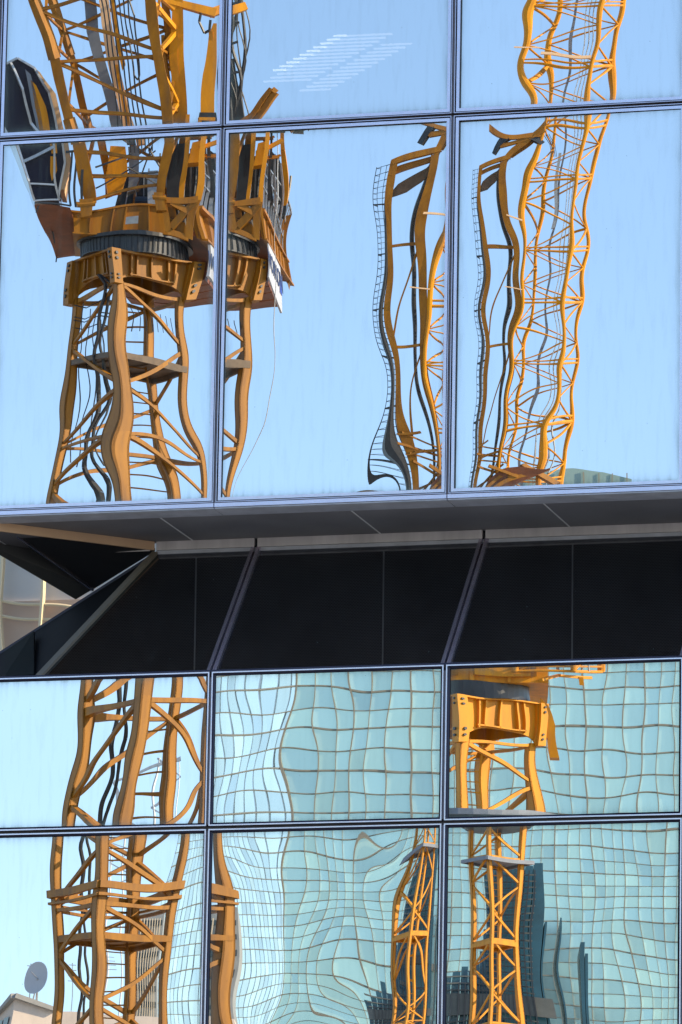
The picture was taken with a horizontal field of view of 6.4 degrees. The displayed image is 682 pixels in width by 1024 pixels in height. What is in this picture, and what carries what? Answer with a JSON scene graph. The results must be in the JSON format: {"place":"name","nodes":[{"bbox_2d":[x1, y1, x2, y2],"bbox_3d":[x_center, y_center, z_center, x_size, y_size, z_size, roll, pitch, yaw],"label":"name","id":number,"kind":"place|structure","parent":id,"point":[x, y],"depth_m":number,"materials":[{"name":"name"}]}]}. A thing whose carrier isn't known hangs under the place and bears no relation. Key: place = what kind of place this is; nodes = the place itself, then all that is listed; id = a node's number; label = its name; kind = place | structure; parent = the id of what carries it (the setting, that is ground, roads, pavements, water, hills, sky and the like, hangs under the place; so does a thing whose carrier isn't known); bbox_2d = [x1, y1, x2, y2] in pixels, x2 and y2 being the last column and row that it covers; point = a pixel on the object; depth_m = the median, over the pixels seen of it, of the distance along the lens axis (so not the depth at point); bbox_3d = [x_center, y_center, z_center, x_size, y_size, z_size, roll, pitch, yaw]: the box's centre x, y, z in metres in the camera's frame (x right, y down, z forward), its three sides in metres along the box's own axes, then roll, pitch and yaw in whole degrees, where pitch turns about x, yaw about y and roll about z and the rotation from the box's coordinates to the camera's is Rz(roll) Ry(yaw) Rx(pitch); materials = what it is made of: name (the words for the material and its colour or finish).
{"place":"outdoors","nodes":[
{"label":"outdoors","id":0,"kind":"place"},
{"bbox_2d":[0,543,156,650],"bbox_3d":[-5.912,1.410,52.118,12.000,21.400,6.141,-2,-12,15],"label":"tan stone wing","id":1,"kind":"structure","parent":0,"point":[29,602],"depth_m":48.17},
{"bbox_2d":[0,0,681,1023],"bbox_3d":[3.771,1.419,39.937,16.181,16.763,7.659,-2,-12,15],"label":"glass office building","id":2,"kind":"structure","parent":0,"point":[340,366],"depth_m":38.27,"materials":[{"name":"blue glass"}]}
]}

